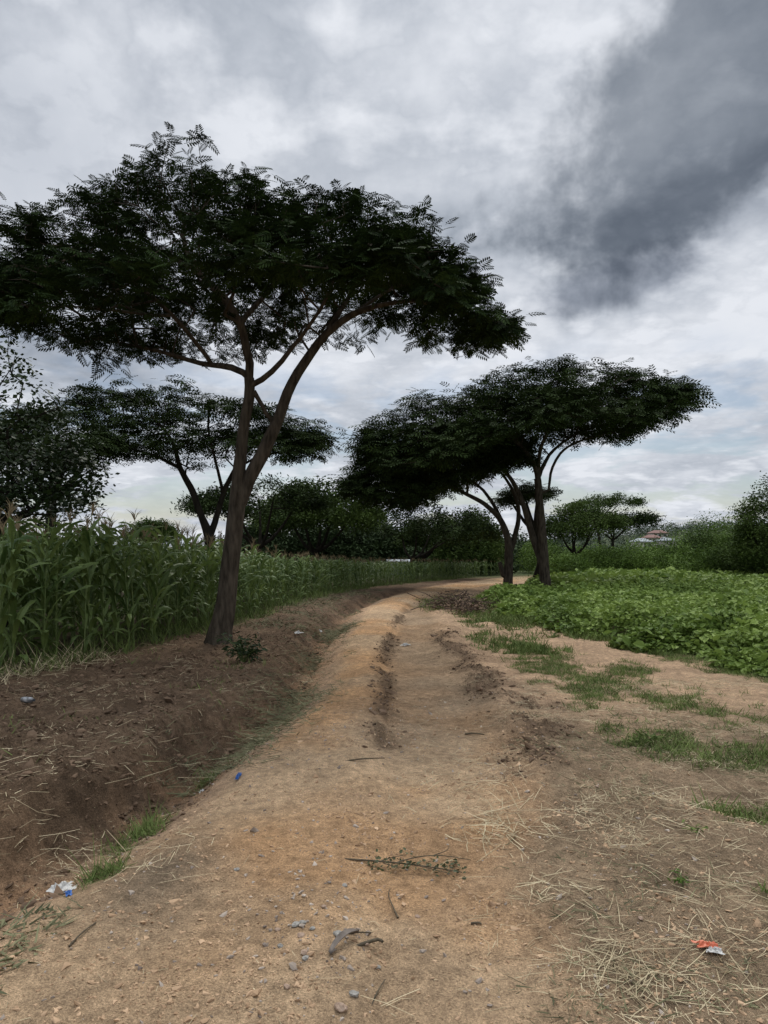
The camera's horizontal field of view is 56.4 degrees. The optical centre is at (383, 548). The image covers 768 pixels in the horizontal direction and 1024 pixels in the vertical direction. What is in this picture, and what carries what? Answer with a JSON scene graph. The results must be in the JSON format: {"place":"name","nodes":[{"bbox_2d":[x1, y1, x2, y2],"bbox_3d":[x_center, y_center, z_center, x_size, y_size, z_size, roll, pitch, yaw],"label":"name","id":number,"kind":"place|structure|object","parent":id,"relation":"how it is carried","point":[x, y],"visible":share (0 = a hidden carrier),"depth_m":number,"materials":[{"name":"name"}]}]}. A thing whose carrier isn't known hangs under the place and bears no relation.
{"place":"outdoors","nodes":[
{"label":"outdoors","id":0,"kind":"place"},
{"bbox_2d":[0,575,556,1023],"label":"dirt road","id":1,"kind":"structure","parent":0,"point":[418,667],"depth_m":3.40,"materials":[{"name":"soil"}]},
{"bbox_2d":[328,928,358,954],"bbox_3d":[-0.166,1.553,2.852,0.040,0.032,0.192,0,0,31],"label":"seed pod","id":2,"kind":"object","parent":1,"relation":"on","point":[341,935],"visible":1,"depth_m":2.85,"materials":[{"name":"beige plant"}]},
{"bbox_2d":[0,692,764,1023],"bbox_3d":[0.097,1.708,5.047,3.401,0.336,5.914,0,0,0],"label":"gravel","id":3,"kind":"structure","parent":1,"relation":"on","point":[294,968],"depth_m":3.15,"materials":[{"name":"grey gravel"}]},
{"bbox_2d":[0,690,767,1023],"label":"soil crumbs","id":4,"kind":"object","parent":1,"relation":"on","point":[178,986],"visible":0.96,"depth_m":3.07,"materials":[{"name":"brown soil"}]},
{"bbox_2d":[345,847,469,879],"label":"fallen branch","id":5,"kind":"object","parent":1,"relation":"on","point":[409,864],"visible":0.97,"depth_m":3.64,"materials":[{"name":"green plant"}]},
{"bbox_2d":[0,560,767,1023],"bbox_3d":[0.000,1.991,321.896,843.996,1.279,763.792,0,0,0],"label":"ground","id":6,"kind":"structure","parent":0,"point":[76,810],"depth_m":5.00,"materials":[{"name":"soil"}]},
{"bbox_2d":[0,519,28,668],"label":"maize plant","id":7,"kind":"object","parent":6,"relation":"on","point":[3,563],"visible":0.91,"depth_m":8.59,"materials":[{"name":"green plant"}]},
{"bbox_2d":[3,502,35,674],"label":"maize plant","id":8,"kind":"object","parent":6,"relation":"on","point":[13,583],"visible":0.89,"depth_m":8.60,"materials":[{"name":"green plant"}]},
{"bbox_2d":[9,528,40,661],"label":"maize plant","id":9,"kind":"object","parent":6,"relation":"on","point":[23,628],"visible":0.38,"depth_m":9.71,"materials":[{"name":"green plant"}]},
{"bbox_2d":[3,512,48,655],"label":"maize plant","id":10,"kind":"object","parent":6,"relation":"on","point":[19,598],"visible":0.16,"depth_m":10.19,"materials":[{"name":"green plant"}]},
{"bbox_2d":[6,498,46,646],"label":"maize plant","id":11,"kind":"object","parent":6,"relation":"on","point":[21,528],"visible":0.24,"depth_m":10.24,"materials":[{"name":"green plant"}]},
{"bbox_2d":[0,516,56,658],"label":"maize plant","id":12,"kind":"object","parent":6,"relation":"on","point":[32,632],"visible":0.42,"depth_m":9.85,"materials":[{"name":"green plant"}]},
{"bbox_2d":[0,509,58,669],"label":"maize plant","id":13,"kind":"object","parent":6,"relation":"on","point":[17,577],"visible":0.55,"depth_m":8.87,"materials":[{"name":"green plant"}]},
{"bbox_2d":[8,537,69,650],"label":"maize plant","id":14,"kind":"object","parent":6,"relation":"on","point":[37,582],"visible":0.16,"depth_m":10.45,"materials":[{"name":"green plant"}]},
{"bbox_2d":[14,527,63,657],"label":"maize plant","id":15,"kind":"object","parent":6,"relation":"on","point":[34,561],"visible":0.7,"depth_m":9.53,"materials":[{"name":"green plant"}]},
{"bbox_2d":[7,518,83,665],"bbox_3d":[-4.420,0.575,9.284,1.058,1.951,0.401,0,0,13],"label":"maize plant","id":16,"kind":"object","parent":6,"relation":"on","point":[45,633],"visible":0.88,"depth_m":9.35,"materials":[{"name":"green plant"}]},
{"bbox_2d":[20,525,74,656],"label":"maize plant","id":17,"kind":"object","parent":6,"relation":"on","point":[38,593],"visible":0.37,"depth_m":9.85,"materials":[{"name":"green plant"}]},
{"bbox_2d":[18,515,98,658],"bbox_3d":[-4.364,0.531,9.601,1.078,1.963,0.332,0,0,-26],"label":"maize plant","id":18,"kind":"object","parent":6,"relation":"on","point":[72,574],"visible":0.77,"depth_m":9.67,"materials":[{"name":"green plant"}]},
{"bbox_2d":[48,524,70,638],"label":"maize plant","id":19,"kind":"object","parent":6,"relation":"on","point":[59,565],"visible":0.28,"depth_m":11.48,"materials":[{"name":"green plant"}]},
{"bbox_2d":[0,326,119,626],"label":"broadleaf tree","id":20,"kind":"object","parent":6,"relation":"on","point":[19,481],"visible":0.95,"depth_m":13.25,"materials":[{"name":"green plant"}]},
{"bbox_2d":[46,881,76,893],"bbox_3d":[-1.646,1.740,3.689,0.142,0.043,0.167,0,0,33],"label":"plastic bag","id":21,"kind":"object","parent":6,"relation":"on","point":[64,886],"visible":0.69,"depth_m":3.69,"materials":[{"name":"white plastic"}]},
{"bbox_2d":[39,540,84,643],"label":"maize plant","id":22,"kind":"object","parent":6,"relation":"on","point":[50,603],"visible":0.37,"depth_m":10.67,"materials":[{"name":"green plant"}]},
{"bbox_2d":[48,509,76,645],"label":"maize plant","id":23,"kind":"object","parent":6,"relation":"on","point":[69,552],"visible":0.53,"depth_m":11.14,"materials":[{"name":"green plant"}]},
{"bbox_2d":[0,402,141,537],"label":"umbrella tree","id":24,"kind":"object","parent":6,"relation":"on","point":[108,439],"visible":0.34,"depth_m":21.63,"materials":[{"name":"green plant"}]},
{"bbox_2d":[44,511,106,644],"bbox_3d":[-4.808,0.443,11.226,1.068,2.140,0.752,0,0,19],"label":"maize plant","id":25,"kind":"object","parent":6,"relation":"on","point":[75,550],"visible":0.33,"depth_m":11.18,"materials":[{"name":"green plant"}]},
{"bbox_2d":[42,499,112,655],"bbox_3d":[-4.261,0.416,10.100,0.515,2.271,1.184,0,0,4],"label":"maize plant","id":26,"kind":"object","parent":6,"relation":"on","point":[87,543],"visible":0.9,"depth_m":10.08,"materials":[{"name":"green plant"}]},
{"bbox_2d":[53,524,113,636],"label":"maize plant","id":27,"kind":"object","parent":6,"relation":"on","point":[67,562],"visible":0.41,"depth_m":10.88,"materials":[{"name":"green plant"}]},
{"bbox_2d":[59,517,111,632],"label":"maize plant","id":28,"kind":"object","parent":6,"relation":"on","point":[78,609],"visible":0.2,"depth_m":11.44,"materials":[{"name":"green plant"}]},
{"bbox_2d":[69,523,113,651],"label":"maize plant","id":29,"kind":"object","parent":6,"relation":"on","point":[90,620],"visible":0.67,"depth_m":10.20,"materials":[{"name":"green plant"}]},
{"bbox_2d":[78,517,127,645],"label":"maize plant","id":30,"kind":"object","parent":6,"relation":"on","point":[97,605],"visible":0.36,"depth_m":11.02,"materials":[{"name":"green plant"}]},
{"bbox_2d":[73,521,137,640],"bbox_3d":[-4.460,0.549,11.402,1.086,1.956,0.306,0,0,-38],"label":"maize plant","id":31,"kind":"object","parent":6,"relation":"on","point":[112,627],"visible":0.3,"depth_m":11.37,"materials":[{"name":"green plant"}]},
{"bbox_2d":[75,507,140,651],"bbox_3d":[-4.196,0.448,10.621,0.615,2.159,0.966,0,0,34],"label":"maize plant","id":32,"kind":"object","parent":6,"relation":"on","point":[102,595],"visible":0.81,"depth_m":10.55,"materials":[{"name":"green plant"}]},
{"bbox_2d":[78,518,145,631],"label":"maize plant","id":33,"kind":"object","parent":6,"relation":"on","point":[97,530],"visible":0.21,"depth_m":11.55,"materials":[{"name":"green plant"}]},
{"bbox_2d":[92,514,148,645],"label":"maize plant","id":34,"kind":"object","parent":6,"relation":"on","point":[113,584],"visible":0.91,"depth_m":10.70,"materials":[{"name":"green plant"}]},
{"bbox_2d":[96,524,145,639],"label":"maize plant","id":35,"kind":"object","parent":6,"relation":"on","point":[122,625],"visible":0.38,"depth_m":11.70,"materials":[{"name":"green plant"}]},
{"bbox_2d":[98,524,155,648],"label":"maize plant","id":36,"kind":"object","parent":6,"relation":"on","point":[124,584],"visible":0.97,"depth_m":10.84,"materials":[{"name":"green plant"}]},
{"bbox_2d":[94,524,161,645],"bbox_3d":[-3.910,0.583,11.224,0.515,1.918,1.148,1,0,30],"label":"maize plant","id":37,"kind":"object","parent":6,"relation":"on","point":[132,569],"visible":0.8,"depth_m":11.12,"materials":[{"name":"green plant"}]},
{"bbox_2d":[128,535,149,635],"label":"maize plant","id":38,"kind":"object","parent":6,"relation":"on","point":[136,573],"visible":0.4,"depth_m":12.24,"materials":[{"name":"green plant"}]},
{"bbox_2d":[123,531,174,633],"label":"maize plant","id":39,"kind":"object","parent":6,"relation":"on","point":[142,591],"visible":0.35,"depth_m":12.46,"materials":[{"name":"green plant"}]},
{"bbox_2d":[113,510,188,641],"bbox_3d":[-3.756,0.433,11.530,1.157,2.211,0.518,0,0,-5],"label":"maize plant","id":40,"kind":"object","parent":6,"relation":"on","point":[159,611],"visible":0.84,"depth_m":11.51,"materials":[{"name":"green plant"}]},
{"bbox_2d":[120,516,185,545],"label":"round tree","id":41,"kind":"object","parent":6,"relation":"on","point":[164,532],"visible":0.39,"depth_m":59.27,"materials":[{"name":"green plant"}]},
{"bbox_2d":[135,530,173,638],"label":"maize plant","id":42,"kind":"object","parent":6,"relation":"on","point":[147,562],"visible":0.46,"depth_m":11.90,"materials":[{"name":"green plant"}]},
{"bbox_2d":[138,524,183,640],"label":"maize plant","id":43,"kind":"object","parent":6,"relation":"on","point":[164,576],"visible":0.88,"depth_m":11.68,"materials":[{"name":"green plant"}]},
{"bbox_2d":[140,532,191,637],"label":"maize plant","id":44,"kind":"object","parent":6,"relation":"on","point":[166,601],"visible":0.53,"depth_m":12.24,"materials":[{"name":"green plant"}]},
{"bbox_2d":[158,520,187,617],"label":"maize plant","id":45,"kind":"object","parent":6,"relation":"on","point":[174,541],"visible":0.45,"depth_m":13.36,"materials":[{"name":"green plant"}]},
{"bbox_2d":[153,526,206,630],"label":"maize plant","id":46,"kind":"object","parent":6,"relation":"on","point":[180,571],"visible":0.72,"depth_m":12.81,"materials":[{"name":"green plant"}]},
{"bbox_2d":[161,525,200,619],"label":"maize plant","id":47,"kind":"object","parent":6,"relation":"on","point":[187,542],"visible":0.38,"depth_m":13.53,"materials":[{"name":"green plant"}]},
{"bbox_2d":[167,539,196,625],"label":"maize plant","id":48,"kind":"object","parent":6,"relation":"on","point":[175,549],"visible":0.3,"depth_m":13.32,"materials":[{"name":"green plant"}]},
{"bbox_2d":[162,537,201,631],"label":"maize plant","id":49,"kind":"object","parent":6,"relation":"on","point":[184,587],"visible":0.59,"depth_m":12.90,"materials":[{"name":"green plant"}]},
{"bbox_2d":[169,531,217,631],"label":"maize plant","id":50,"kind":"object","parent":6,"relation":"on","point":[193,578],"visible":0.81,"depth_m":13.03,"materials":[{"name":"green plant"}]},
{"bbox_2d":[174,525,217,618],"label":"maize plant","id":51,"kind":"object","parent":6,"relation":"on","point":[183,537],"visible":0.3,"depth_m":13.91,"materials":[{"name":"green plant"}]},
{"bbox_2d":[180,524,211,617],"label":"maize plant","id":52,"kind":"object","parent":6,"relation":"on","point":[195,541],"visible":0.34,"depth_m":14.60,"materials":[{"name":"green plant"}]},
{"bbox_2d":[45,374,347,550],"bbox_3d":[-6.442,-2.182,24.963,10.534,7.769,7.004,0,0,0],"label":"umbrella tree","id":53,"kind":"object","parent":6,"relation":"on","point":[292,443],"visible":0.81,"depth_m":24.23,"materials":[{"name":"green plant"}]},
{"bbox_2d":[181,534,223,623],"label":"maize plant","id":54,"kind":"object","parent":6,"relation":"on","point":[195,583],"visible":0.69,"depth_m":13.50,"materials":[{"name":"green plant"}]},
{"bbox_2d":[193,539,220,624],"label":"maize plant","id":55,"kind":"object","parent":6,"relation":"on","point":[209,573],"visible":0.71,"depth_m":13.74,"materials":[{"name":"green plant"}]},
{"bbox_2d":[196,537,220,616],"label":"maize plant","id":56,"kind":"object","parent":6,"relation":"on","point":[212,585],"visible":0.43,"depth_m":14.12,"materials":[{"name":"green plant"}]},
{"bbox_2d":[214,631,267,661],"bbox_3d":[-1.905,1.317,9.589,0.714,0.471,0.622,0,0,0],"label":"leafy sprout","id":57,"kind":"object","parent":6,"relation":"on","point":[240,649],"visible":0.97,"depth_m":9.54,"materials":[{"name":"green plant"}]},
{"bbox_2d":[235,547,258,609],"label":"maize plant","id":58,"kind":"object","parent":6,"relation":"on","point":[241,555],"visible":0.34,"depth_m":15.94,"materials":[{"name":"green plant"}]},
{"bbox_2d":[236,545,264,614],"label":"maize plant","id":59,"kind":"object","parent":6,"relation":"on","point":[245,570],"visible":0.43,"depth_m":15.75,"materials":[{"name":"green plant"}]},
{"bbox_2d":[237,536,264,612],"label":"maize plant","id":60,"kind":"object","parent":6,"relation":"on","point":[248,586],"visible":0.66,"depth_m":16.30,"materials":[{"name":"green plant"}]},
{"bbox_2d":[169,472,337,552],"bbox_3d":[-6.571,-1.035,36.000,8.634,5.750,6.718,0,0,0],"label":"umbrella tree","id":61,"kind":"object","parent":6,"relation":"on","point":[295,496],"visible":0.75,"depth_m":35.24,"materials":[{"name":"green plant"}]},
{"bbox_2d":[241,551,267,612],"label":"maize plant","id":62,"kind":"object","parent":6,"relation":"on","point":[256,573],"visible":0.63,"depth_m":16.62,"materials":[{"name":"green plant"}]},
{"bbox_2d":[247,553,267,612],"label":"maize plant","id":63,"kind":"object","parent":6,"relation":"on","point":[260,564],"visible":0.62,"depth_m":16.97,"materials":[{"name":"green plant"}]},
{"bbox_2d":[16,529,503,611],"bbox_3d":[-3.761,0.435,26.619,10.709,2.469,39.803,0,0,18],"label":"maize crop","id":64,"kind":"object","parent":6,"relation":"on","point":[381,568],"visible":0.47,"depth_m":34.82,"materials":[{"name":"green plant"}]},
{"bbox_2d":[263,551,278,605],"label":"maize plant","id":65,"kind":"object","parent":6,"relation":"on","point":[270,572],"visible":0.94,"depth_m":18.02,"materials":[{"name":"green plant"}]},
{"bbox_2d":[0,121,545,645],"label":"umbrella tree","id":66,"kind":"object","parent":6,"relation":"on","point":[380,265],"visible":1,"depth_m":10.59,"materials":[{"name":"green plant"}]},
{"bbox_2d":[263,543,287,600],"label":"maize plant","id":67,"kind":"object","parent":6,"relation":"on","point":[274,581],"visible":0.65,"depth_m":18.29,"materials":[{"name":"green plant"}]},
{"bbox_2d":[275,552,290,599],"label":"maize plant","id":68,"kind":"object","parent":6,"relation":"on","point":[282,570],"visible":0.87,"depth_m":19.50,"materials":[{"name":"green plant"}]},
{"bbox_2d":[241,517,338,558],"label":"round tree","id":69,"kind":"object","parent":6,"relation":"on","point":[290,543],"visible":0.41,"depth_m":48.17,"materials":[{"name":"green plant"}]},
{"bbox_2d":[0,615,606,922],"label":"soil clods","id":70,"kind":"object","parent":6,"relation":"on","point":[30,763],"visible":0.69,"depth_m":6.21,"materials":[{"name":"brown soil"}]},
{"bbox_2d":[246,474,392,559],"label":"umbrella tree","id":71,"kind":"object","parent":6,"relation":"on","point":[347,516],"visible":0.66,"depth_m":40.35,"materials":[{"name":"green plant"}]},
{"bbox_2d":[322,520,410,559],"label":"round tree","id":72,"kind":"object","parent":6,"relation":"on","point":[381,547],"visible":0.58,"depth_m":50.02,"materials":[{"name":"green plant"}]},
{"bbox_2d":[0,568,767,892],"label":"grass","id":73,"kind":"structure","parent":6,"relation":"on","point":[523,647],"depth_m":9.13,"materials":[{"name":"green plant"}]},
{"bbox_2d":[0,636,767,1023],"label":"straw","id":74,"kind":"object","parent":6,"relation":"on","point":[510,838],"visible":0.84,"depth_m":3.98,"materials":[{"name":"beige plant"}]},
{"bbox_2d":[0,588,767,1023],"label":"cut weeds","id":75,"kind":"object","parent":6,"relation":"on","point":[290,718],"visible":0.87,"depth_m":5.88,"materials":[{"name":"brown plant"}]},
{"bbox_2d":[201,527,571,573],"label":"woodland","id":76,"kind":"object","parent":6,"relation":"on","point":[520,539],"visible":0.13,"depth_m":49.88,"materials":[{"name":"green plant"}]},
{"bbox_2d":[392,511,462,576],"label":"umbrella tree","id":77,"kind":"object","parent":6,"relation":"on","point":[420,543],"visible":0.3,"depth_m":40.22,"materials":[{"name":"green plant"}]},
{"bbox_2d":[328,414,547,584],"bbox_3d":[2.114,-1.794,29.256,9.039,7.211,8.092,0,0,0],"label":"umbrella tree","id":78,"kind":"object","parent":6,"relation":"on","point":[364,488],"visible":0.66,"depth_m":27.36,"materials":[{"name":"green plant"}]},
{"bbox_2d":[374,499,509,577],"bbox_3d":[3.229,-0.406,38.293,6.405,4.473,6.534,0,0,43],"label":"umbrella tree","id":79,"kind":"object","parent":6,"relation":"on","point":[487,531],"visible":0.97,"depth_m":37.24,"materials":[{"name":"green plant"}]},
{"bbox_2d":[408,588,498,618],"bbox_3d":[2.099,1.466,19.465,2.832,0.853,6.995,0,0,0],"label":"brush pile","id":80,"kind":"object","parent":6,"relation":"on","point":[458,602],"visible":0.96,"depth_m":18.81,"materials":[{"name":"wood"}]},
{"bbox_2d":[425,504,504,572],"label":"round tree","id":81,"kind":"object","parent":6,"relation":"on","point":[489,551],"visible":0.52,"depth_m":44.23,"materials":[{"name":"green plant"}]},
{"bbox_2d":[486,478,562,580],"bbox_3d":[6.251,-0.701,32.099,3.553,4.981,4.465,0,0,0],"label":"umbrella tree","id":82,"kind":"object","parent":6,"relation":"on","point":[506,498],"visible":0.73,"depth_m":31.45,"materials":[{"name":"plant"}]},
{"bbox_2d":[342,353,721,585],"bbox_3d":[5.452,-2.852,27.877,14.250,9.334,9.747,0,0,0],"label":"umbrella tree","id":83,"kind":"object","parent":6,"relation":"on","point":[609,408],"visible":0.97,"depth_m":26.03,"materials":[{"name":"green plant"}]},
{"bbox_2d":[513,539,574,572],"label":"shrub","id":84,"kind":"object","parent":6,"relation":"on","point":[527,559],"visible":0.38,"depth_m":47.79,"materials":[{"name":"green plant"}]},
{"bbox_2d":[528,547,603,575],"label":"shrub","id":85,"kind":"object","parent":6,"relation":"on","point":[560,563],"visible":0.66,"depth_m":40.45,"materials":[{"name":"green plant"}]},
{"bbox_2d":[545,499,635,557],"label":"umbrella tree","id":86,"kind":"object","parent":6,"relation":"on","point":[567,525],"visible":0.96,"depth_m":43.02,"materials":[{"name":"green plant"}]},
{"bbox_2d":[564,538,624,559],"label":"shrub","id":87,"kind":"object","parent":6,"relation":"on","point":[596,548],"visible":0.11,"depth_m":51.56,"materials":[{"name":"green plant"}]},
{"bbox_2d":[567,491,649,547],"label":"umbrella tree","id":88,"kind":"object","parent":6,"relation":"on","point":[612,501],"visible":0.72,"depth_m":55.24,"materials":[{"name":"green plant"}]},
{"bbox_2d":[576,542,652,569],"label":"shrub","id":89,"kind":"object","parent":6,"relation":"on","point":[602,559],"visible":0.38,"depth_m":42.33,"materials":[{"name":"green plant"}]},
{"bbox_2d":[571,505,665,548],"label":"umbrella tree","id":90,"kind":"object","parent":6,"relation":"on","point":[643,519],"visible":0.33,"depth_m":60.77,"materials":[{"name":"green plant"}]},
{"bbox_2d":[471,565,767,676],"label":"bean crop","id":91,"kind":"object","parent":6,"relation":"on","point":[690,611],"visible":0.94,"depth_m":14.83,"materials":[{"name":"green plant"}]},
{"bbox_2d":[604,539,681,570],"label":"shrub","id":92,"kind":"object","parent":6,"relation":"on","point":[654,563],"visible":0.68,"depth_m":41.36,"materials":[{"name":"green plant"}]},
{"bbox_2d":[624,729,664,745],"bbox_3d":[2.150,1.566,5.927,0.325,0.172,0.159,0,0,-17],"label":"leafy sprout","id":93,"kind":"object","parent":6,"relation":"on","point":[641,736],"visible":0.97,"depth_m":5.92,"materials":[{"name":"green plant"}]},
{"bbox_2d":[640,532,698,568],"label":"shrub","id":94,"kind":"object","parent":6,"relation":"on","point":[672,552],"visible":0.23,"depth_m":42.54,"materials":[{"name":"green plant"}]},
{"bbox_2d":[650,520,717,566],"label":"shrub","id":95,"kind":"object","parent":6,"relation":"on","point":[696,541],"visible":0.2,"depth_m":43.80,"materials":[{"name":"green plant"}]},
{"bbox_2d":[666,542,736,572],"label":"shrub","id":96,"kind":"object","parent":6,"relation":"on","point":[697,560],"visible":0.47,"depth_m":37.81,"materials":[{"name":"green plant"}]},
{"bbox_2d":[672,511,735,555],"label":"shrub","id":97,"kind":"object","parent":6,"relation":"on","point":[713,532],"visible":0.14,"depth_m":44.88,"materials":[{"name":"green plant"}]},
{"bbox_2d":[691,940,720,947],"bbox_3d":[1.297,1.590,2.892,0.107,0.026,0.059,0,0,8],"label":"plastic scrap","id":98,"kind":"object","parent":6,"relation":"on","point":[702,943],"visible":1,"depth_m":2.88,"materials":[{"name":"plastic"}]},
{"bbox_2d":[691,508,742,550],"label":"shrub","id":99,"kind":"object","parent":6,"relation":"on","point":[729,524],"visible":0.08,"depth_m":44.66,"materials":[{"name":"green plant"}]},
{"bbox_2d":[703,541,767,572],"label":"shrub","id":100,"kind":"object","parent":6,"relation":"on","point":[718,551],"visible":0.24,"depth_m":36.72,"materials":[{"name":"green plant"}]},
{"bbox_2d":[716,629,767,664],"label":"leafy sprout","id":101,"kind":"object","parent":6,"relation":"on","point":[732,651],"visible":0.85,"depth_m":9.89,"materials":[{"name":"green plant"}]},
{"bbox_2d":[719,471,767,574],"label":"round tree","id":102,"kind":"object","parent":6,"relation":"on","point":[754,553],"visible":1,"depth_m":33.95,"materials":[{"name":"green plant"}]},
{"bbox_2d":[0,0,767,547],"label":"sky","id":103,"kind":"structure","parent":0,"point":[608,159],"materials":[{"name":"grey"}]},
{"bbox_2d":[558,530,733,549],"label":"hill","id":104,"kind":"structure","parent":0,"point":[634,537],"depth_m":284.99,"materials":[{"name":"green plant"}]},
{"bbox_2d":[524,521,750,549],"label":"hill woodland","id":105,"kind":"object","parent":104,"relation":"on","point":[635,531],"visible":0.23,"depth_m":280.20,"materials":[{"name":"green plant"}]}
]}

